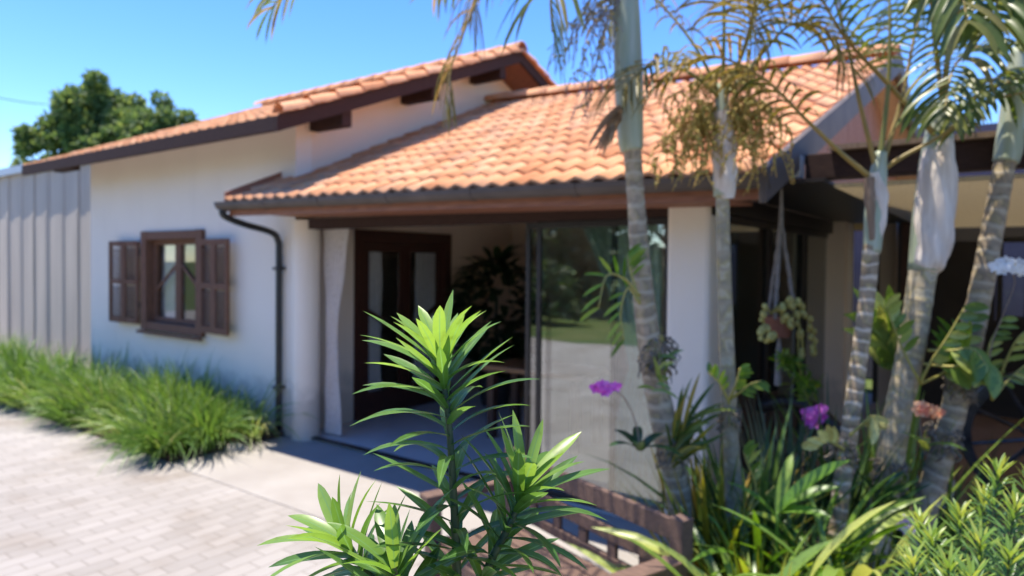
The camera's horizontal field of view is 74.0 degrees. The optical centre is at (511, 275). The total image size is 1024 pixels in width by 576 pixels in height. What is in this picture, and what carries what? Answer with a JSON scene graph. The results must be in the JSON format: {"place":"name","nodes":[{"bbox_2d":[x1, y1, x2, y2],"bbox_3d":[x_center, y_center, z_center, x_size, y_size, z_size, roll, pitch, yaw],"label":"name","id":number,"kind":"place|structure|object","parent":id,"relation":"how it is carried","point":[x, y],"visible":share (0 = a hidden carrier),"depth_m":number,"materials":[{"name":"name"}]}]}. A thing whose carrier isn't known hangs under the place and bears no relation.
{"place":"outdoors","nodes":[
{"label":"outdoors","id":0,"kind":"place"},
{"bbox_2d":[1,98,48,104],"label":"overhead cable","id":1,"kind":"object","parent":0,"point":[24,102],"visible":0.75,"depth_m":26.88,"materials":[{"name":"black paint"}]},
{"bbox_2d":[172,437,668,573],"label":"path","id":2,"kind":"structure","parent":0,"point":[289,472],"depth_m":5.68,"materials":[{"name":"concrete"}]},
{"bbox_2d":[0,364,872,575],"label":"driveway","id":3,"kind":"structure","parent":0,"point":[65,510],"depth_m":4.87,"materials":[{"name":"concrete"}]},
{"bbox_2d":[0,164,90,371],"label":"metal fence","id":4,"kind":"object","parent":3,"relation":"on","point":[45,253],"visible":0.49,"depth_m":12.13,"materials":[{"name":"metal"}]},
{"bbox_2d":[0,325,319,476],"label":"border grass","id":5,"kind":"structure","parent":3,"relation":"on","point":[173,412],"depth_m":7.30,"materials":[{"name":"green plant"}]},
{"bbox_2d":[224,442,247,450],"bbox_3d":[-2.735,1.698,6.689,0.363,0.110,0.217,1,1,36],"label":"edging stone","id":6,"kind":"object","parent":3,"relation":"on","point":[235,446],"visible":0.56,"depth_m":6.61,"materials":[{"name":"grey stone"}]},
{"bbox_2d":[22,41,918,517],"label":"house","id":7,"kind":"structure","parent":3,"relation":"on","point":[248,207],"depth_m":7.27,"materials":[{"name":"white paint"}]},
{"bbox_2d":[108,229,229,340],"bbox_3d":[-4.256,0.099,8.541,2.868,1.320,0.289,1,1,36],"label":"window","id":8,"kind":"structure","parent":7,"relation":"in","point":[148,282],"depth_m":8.56,"materials":[{"name":"brown wood"}]},
{"bbox_2d":[162,245,185,318],"bbox_3d":[-4.384,0.083,8.806,0.560,1.080,0.036,1,1,36],"label":"curtain","id":9,"kind":"object","parent":7,"relation":"hanging from","point":[168,297],"visible":0.48,"depth_m":8.86,"materials":[{"name":"white fabric"}]},
{"bbox_2d":[323,229,348,435],"bbox_3d":[-1.824,0.570,7.020,0.420,2.140,0.056,1,1,36],"label":"curtain","id":10,"kind":"object","parent":7,"relation":"hanging from","point":[335,244],"visible":0.95,"depth_m":7.02,"materials":[{"name":"white fabric"}]},
{"bbox_2d":[368,252,381,391],"bbox_3d":[-1.671,0.607,8.022,0.052,1.950,0.340,1,1,36],"label":"curtain","id":11,"kind":"object","parent":7,"relation":"hanging from","point":[375,279],"visible":0.45,"depth_m":8.08,"materials":[{"name":"white fabric"}]},
{"bbox_2d":[353,229,451,420],"bbox_3d":[-1.337,0.557,8.390,0.176,2.180,1.650,1,1,36],"label":"door","id":12,"kind":"structure","parent":7,"relation":"in","point":[365,403],"depth_m":8.20,"materials":[{"name":"brown wood"}]},
{"bbox_2d":[413,253,434,382],"bbox_3d":[-1.114,0.597,8.788,0.052,1.950,0.425,1,1,36],"label":"curtain","id":13,"kind":"object","parent":7,"relation":"hanging from","point":[425,281],"visible":0.45,"depth_m":8.75,"materials":[{"name":"white fabric"}]},
{"bbox_2d":[442,245,550,406],"bbox_3d":[-0.195,0.627,8.697,1.529,2.049,1.398,1,1,36],"label":"potted plant","id":14,"kind":"object","parent":7,"relation":"on","point":[507,277],"visible":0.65,"depth_m":8.47,"materials":[{"name":"green plant"}]},
{"bbox_2d":[480,358,609,454],"bbox_3d":[0.324,1.310,6.952,1.200,0.760,0.600,1,1,36],"label":"wooden table","id":15,"kind":"object","parent":7,"relation":"on","point":[575,375],"visible":0.85,"depth_m":6.81,"materials":[{"name":"brown wood"}]},
{"bbox_2d":[583,225,661,506],"bbox_3d":[0.793,0.618,5.143,0.700,2.120,0.052,1,1,36],"label":"curtain","id":16,"kind":"object","parent":7,"relation":"hanging from","point":[632,460],"visible":0.54,"depth_m":5.07,"materials":[{"name":"fabric"}]},
{"bbox_2d":[764,189,795,385],"bbox_3d":[1.707,0.076,4.333,0.198,1.252,0.204,1,1,36],"label":"hanging basket","id":17,"kind":"object","parent":7,"relation":"hanging from","point":[778,327],"visible":0.88,"depth_m":4.32,"materials":[{"name":"fabric"}]},
{"bbox_2d":[757,296,824,404],"bbox_3d":[1.750,0.465,4.242,0.364,0.680,0.285,1,1,36],"label":"basket orchid","id":18,"kind":"object","parent":17,"relation":"in","point":[807,385],"visible":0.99,"depth_m":4.22,"materials":[{"name":"green plant"}]},
{"bbox_2d":[244,0,774,516],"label":"palm tree","id":19,"kind":"object","parent":3,"relation":"on","point":[626,44],"visible":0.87,"depth_m":3.35,"materials":[{"name":"grey plant"}]},
{"bbox_2d":[580,243,646,357],"bbox_3d":[0.489,0.123,3.259,0.329,0.558,0.090,0,1,-10],"label":"cane orchid","id":20,"kind":"object","parent":19,"relation":"attached to","point":[636,253],"visible":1,"depth_m":3.28,"materials":[{"name":"green plant"}]},
{"bbox_2d":[589,379,682,457],"bbox_3d":[0.612,0.669,3.229,0.407,0.347,0.328,1,1,36],"label":"purple orchid","id":21,"kind":"object","parent":19,"relation":"attached to","point":[604,388],"visible":1,"depth_m":3.24,"materials":[{"name":"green plant"}]},
{"bbox_2d":[638,350,682,399],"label":"strap plant","id":22,"kind":"object","parent":19,"relation":"attached to","point":[666,364],"visible":0.99,"depth_m":3.25,"materials":[{"name":"green plant"}]},
{"bbox_2d":[666,371,737,467],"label":"strap plant","id":23,"kind":"object","parent":19,"relation":"attached to","point":[689,428],"visible":0.96,"depth_m":3.28,"materials":[{"name":"green plant"}]},
{"bbox_2d":[419,446,693,575],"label":"garden bench","id":24,"kind":"object","parent":3,"relation":"on","point":[676,530],"visible":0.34,"depth_m":3.17,"materials":[{"name":"brown wood"}]},
{"bbox_2d":[579,0,891,540],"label":"palm tree","id":25,"kind":"object","parent":3,"relation":"on","point":[724,120],"visible":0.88,"depth_m":3.41,"materials":[{"name":"palm bark"},{"name":"green leaf"}]},
{"bbox_2d":[706,362,769,404],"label":"cane orchid","id":26,"kind":"object","parent":25,"relation":"attached to","point":[740,384],"visible":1,"depth_m":3.29,"materials":[{"name":"green plant"}]},
{"bbox_2d":[805,130,1023,573],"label":"veranda","id":27,"kind":"object","parent":3,"relation":"on","point":[974,152],"visible":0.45,"depth_m":7.31,"materials":[{"name":"brown wood"}]},
{"bbox_2d":[742,395,840,483],"bbox_3d":[1.888,1.289,4.567,0.591,0.880,0.582,1,1,36],"label":"lounge chair","id":28,"kind":"object","parent":27,"relation":"on","point":[766,404],"visible":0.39,"depth_m":4.77,"materials":[{"name":"brown metal"}]},
{"bbox_2d":[961,371,1023,503],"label":"cart wheel","id":29,"kind":"object","parent":27,"relation":"on","point":[983,392],"visible":0.54,"depth_m":5.22,"materials":[{"name":"brown wood"}]},
{"bbox_2d":[996,237,1023,321],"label":"window","id":30,"kind":"structure","parent":27,"relation":"in","point":[999,291],"depth_m":8.17,"materials":[{"name":"brown metal"}]},
{"bbox_2d":[0,0,1015,168],"label":"sky","id":31,"kind":"structure","parent":0,"point":[202,53],"materials":[{"name":"blue"}]},
{"bbox_2d":[582,385,869,552],"bbox_3d":[1.101,1.062,3.602,1.251,1.003,1.460,0,1,-19],"label":"broad leaf plant","id":32,"kind":"object","parent":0,"point":[774,470],"visible":0.28,"depth_m":3.57,"materials":[{"name":"green plant"}]},
{"bbox_2d":[864,378,871,392],"bbox_3d":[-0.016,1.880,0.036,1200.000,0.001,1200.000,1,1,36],"label":"ground","id":33,"kind":"structure","parent":0,"point":[869,384],"depth_m":10.66,"materials":[{"name":"green plant"}]},
{"bbox_2d":[8,68,200,166],"bbox_3d":[-17.904,-3.928,30.436,9.422,10.095,4.594,1,1,12],"label":"leafy tree","id":34,"kind":"object","parent":33,"relation":"on","point":[99,111],"visible":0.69,"depth_m":29.30,"materials":[{"name":"green plant"}]},
{"bbox_2d":[852,465,954,525],"bbox_3d":[2.631,1.568,4.691,0.700,0.330,0.450,1,1,36],"label":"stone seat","id":35,"kind":"object","parent":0,"point":[953,483],"visible":0.04,"depth_m":4.60,"materials":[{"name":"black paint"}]},
{"bbox_2d":[852,123,1023,377],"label":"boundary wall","id":36,"kind":"structure","parent":0,"point":[1015,305],"depth_m":10.13,"materials":[{"name":"white paint"}]},
{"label":"garden soil","id":37,"kind":"structure","parent":0,"visible":0},
{"bbox_2d":[257,291,607,575],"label":"podocarpus shrub","id":38,"kind":"object","parent":37,"relation":"on","point":[436,337],"visible":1,"depth_m":0.75,"materials":[{"name":"green plant"}]},
{"bbox_2d":[607,442,780,547],"bbox_3d":[1.009,1.232,3.578,0.843,0.748,0.954,1,1,36],"label":"strap plant","id":39,"kind":"object","parent":37,"relation":"on","point":[694,494],"visible":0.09,"depth_m":3.51,"materials":[{"name":"green plant"}]},
{"bbox_2d":[699,554,750,575],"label":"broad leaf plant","id":40,"kind":"object","parent":37,"relation":"on","point":[724,569],"visible":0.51,"depth_m":2.88,"materials":[{"name":"green plant"}]},
{"bbox_2d":[566,500,896,575],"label":"leafy plant","id":41,"kind":"object","parent":37,"relation":"on","point":[650,546],"visible":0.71,"depth_m":2.70,"materials":[{"name":"green plant"}]},
{"bbox_2d":[617,426,855,575],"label":"strap plant","id":42,"kind":"object","parent":37,"relation":"on","point":[704,510],"visible":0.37,"depth_m":3.29,"materials":[{"name":"green plant"}]},
{"bbox_2d":[743,440,788,512],"bbox_3d":[1.201,0.946,3.195,0.229,0.347,0.049,1,1,3],"label":"cane orchid","id":43,"kind":"object","parent":42,"relation":"attached to","point":[750,447],"visible":0.74,"depth_m":3.19,"materials":[{"name":"green plant"}]},
{"bbox_2d":[627,492,845,575],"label":"strap plant","id":44,"kind":"object","parent":37,"relation":"on","point":[744,548],"visible":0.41,"depth_m":3.07,"materials":[{"name":"green plant"}]},
{"bbox_2d":[638,425,876,574],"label":"broad leaf plant","id":45,"kind":"object","parent":37,"relation":"on","point":[769,523],"visible":0.12,"depth_m":3.23,"materials":[{"name":"green plant"}]},
{"bbox_2d":[718,390,833,533],"bbox_3d":[1.499,1.115,3.752,0.610,1.019,0.671,0,1,-11],"label":"sword plant","id":46,"kind":"object","parent":37,"relation":"on","point":[801,440],"visible":0.18,"depth_m":3.68,"materials":[{"name":"green plant"}]},
{"bbox_2d":[800,403,828,486],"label":"purple orchid","id":47,"kind":"object","parent":46,"relation":"attached to","point":[811,414],"visible":0.62,"depth_m":3.57,"materials":[{"name":"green plant"}]},
{"bbox_2d":[664,510,888,575],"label":"leafy plant","id":48,"kind":"object","parent":37,"relation":"on","point":[756,536],"visible":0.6,"depth_m":2.86,"materials":[{"name":"green plant"}]},
{"bbox_2d":[693,529,859,575],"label":"broad leaf plant","id":49,"kind":"object","parent":37,"relation":"on","point":[781,573],"visible":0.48,"depth_m":2.81,"materials":[{"name":"green plant"}]},
{"bbox_2d":[718,544,845,575],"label":"strap plant","id":50,"kind":"object","parent":37,"relation":"on","point":[801,572],"visible":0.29,"depth_m":2.89,"materials":[{"name":"green plant"}]},
{"bbox_2d":[717,502,861,575],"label":"broad leaf plant","id":51,"kind":"object","parent":37,"relation":"on","point":[813,540],"visible":0.2,"depth_m":3.04,"materials":[{"name":"green plant"}]},
{"bbox_2d":[773,452,849,573],"bbox_3d":[1.278,1.167,2.905,0.181,0.834,0.314,0,1,-39],"label":"broad leaf plant","id":52,"kind":"object","parent":37,"relation":"on","point":[798,491],"visible":0.96,"depth_m":2.92,"materials":[{"name":"green plant"}]},
{"bbox_2d":[699,472,926,575],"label":"leafy plant","id":53,"kind":"object","parent":37,"relation":"on","point":[860,533],"visible":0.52,"depth_m":2.97,"materials":[{"name":"green plant"}]},
{"bbox_2d":[632,0,1023,553],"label":"palm tree","id":54,"kind":"object","parent":37,"relation":"on","point":[876,196],"visible":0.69,"depth_m":3.27,"materials":[{"name":"green plant"}]},
{"bbox_2d":[801,415,889,450],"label":"cane orchid","id":55,"kind":"object","parent":54,"relation":"attached to","point":[874,424],"visible":1,"depth_m":3.14,"materials":[{"name":"plant"}]},
{"bbox_2d":[773,540,893,575],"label":"broad leaf plant","id":56,"kind":"object","parent":37,"relation":"on","point":[828,559],"visible":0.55,"depth_m":2.80,"materials":[{"name":"green plant"}]},
{"bbox_2d":[712,475,963,575],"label":"leafy plant","id":57,"kind":"object","parent":37,"relation":"on","point":[861,569],"visible":0.71,"depth_m":2.77,"materials":[{"name":"green plant"}]},
{"bbox_2d":[779,518,926,575],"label":"strap plant","id":58,"kind":"object","parent":37,"relation":"on","point":[877,563],"visible":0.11,"depth_m":3.02,"materials":[{"name":"green plant"}]},
{"bbox_2d":[742,373,968,544],"bbox_3d":[1.720,1.060,3.555,1.086,1.016,1.064,0,1,-21],"label":"strap plant","id":59,"kind":"object","parent":37,"relation":"on","point":[825,498],"visible":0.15,"depth_m":3.56,"materials":[{"name":"green plant"}]},
{"bbox_2d":[761,0,1023,575],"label":"palm tree","id":60,"kind":"object","parent":37,"relation":"on","point":[932,236],"visible":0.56,"depth_m":3.33,"materials":[{"name":"grey plant"}]},
{"bbox_2d":[842,285,899,369],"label":"strap plant","id":61,"kind":"object","parent":60,"relation":"attached to","point":[883,345],"visible":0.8,"depth_m":3.51,"materials":[{"name":"green plant"}]},
{"bbox_2d":[900,400,964,450],"bbox_3d":[1.944,0.705,3.229,0.292,0.238,0.231,0,1,-12],"label":"peach orchid","id":62,"kind":"object","parent":60,"relation":"attached to","point":[922,408],"visible":1,"depth_m":3.18,"materials":[{"name":"pink plant"}]},
{"bbox_2d":[930,317,971,383],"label":"strap plant","id":63,"kind":"object","parent":60,"relation":"attached to","point":[941,337],"visible":0.28,"depth_m":3.29,"materials":[{"name":"green plant"}]},
{"bbox_2d":[923,346,1003,398],"bbox_3d":[2.082,0.439,3.155,0.319,0.222,0.153,1,1,40],"label":"cane orchid","id":64,"kind":"object","parent":60,"relation":"attached to","point":[977,368],"visible":1,"depth_m":3.13,"materials":[{"name":"green plant"}]},
{"bbox_2d":[857,471,931,543],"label":"strap plant","id":65,"kind":"object","parent":37,"relation":"on","point":[884,488],"visible":0.5,"depth_m":3.17,"materials":[{"name":"green plant"}]},
{"bbox_2d":[769,368,1021,557],"bbox_3d":[2.055,1.071,3.785,0.929,1.267,1.063,0,1,-24],"label":"broad leaf plant","id":66,"kind":"object","parent":37,"relation":"on","point":[913,431],"visible":0.19,"depth_m":3.64,"materials":[{"name":"green plant"}]},
{"bbox_2d":[809,443,993,573],"bbox_3d":[2.040,1.251,3.740,1.053,0.847,1.131,1,1,36],"label":"fern","id":67,"kind":"object","parent":37,"relation":"on","point":[898,534],"visible":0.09,"depth_m":3.62,"materials":[{"name":"green plant"}]},
{"bbox_2d":[868,514,945,571],"bbox_3d":[1.671,1.130,2.883,0.235,0.229,0.242,0,1,-20],"label":"lilac orchid","id":68,"kind":"object","parent":37,"relation":"on","point":[904,520],"visible":0.3,"depth_m":2.89,"materials":[{"name":"purple plant"}]},
{"bbox_2d":[823,424,1023,574],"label":"fern","id":69,"kind":"object","parent":37,"relation":"on","point":[950,531],"visible":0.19,"depth_m":3.82,"materials":[{"name":"green plant"}]},
{"bbox_2d":[889,452,1023,575],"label":"podocarpus shrub","id":70,"kind":"object","parent":37,"relation":"on","point":[1008,566],"visible":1,"depth_m":1.62,"materials":[{"name":"green plant"}]},
{"bbox_2d":[890,0,1023,574],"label":"palm tree","id":71,"kind":"object","parent":37,"relation":"on","point":[957,399],"visible":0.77,"depth_m":3.39,"materials":[{"name":"grey plant"}]},
{"bbox_2d":[886,293,989,384],"bbox_3d":[2.075,0.311,3.256,0.527,0.448,0.193,0,1,-3],"label":"cane orchid","id":72,"kind":"object","parent":71,"relation":"attached to","point":[893,305],"visible":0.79,"depth_m":3.28,"materials":[{"name":"green plant"}]},
{"bbox_2d":[959,255,1023,381],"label":"white orchid","id":73,"kind":"object","parent":71,"relation":"attached to","point":[1005,264],"visible":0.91,"depth_m":3.23,"materials":[{"name":"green plant"}]},
{"bbox_2d":[987,316,1023,400],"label":"cane orchid","id":74,"kind":"object","parent":71,"relation":"attached to","point":[998,340],"visible":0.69,"depth_m":3.29,"materials":[{"name":"green plant"}]}
]}

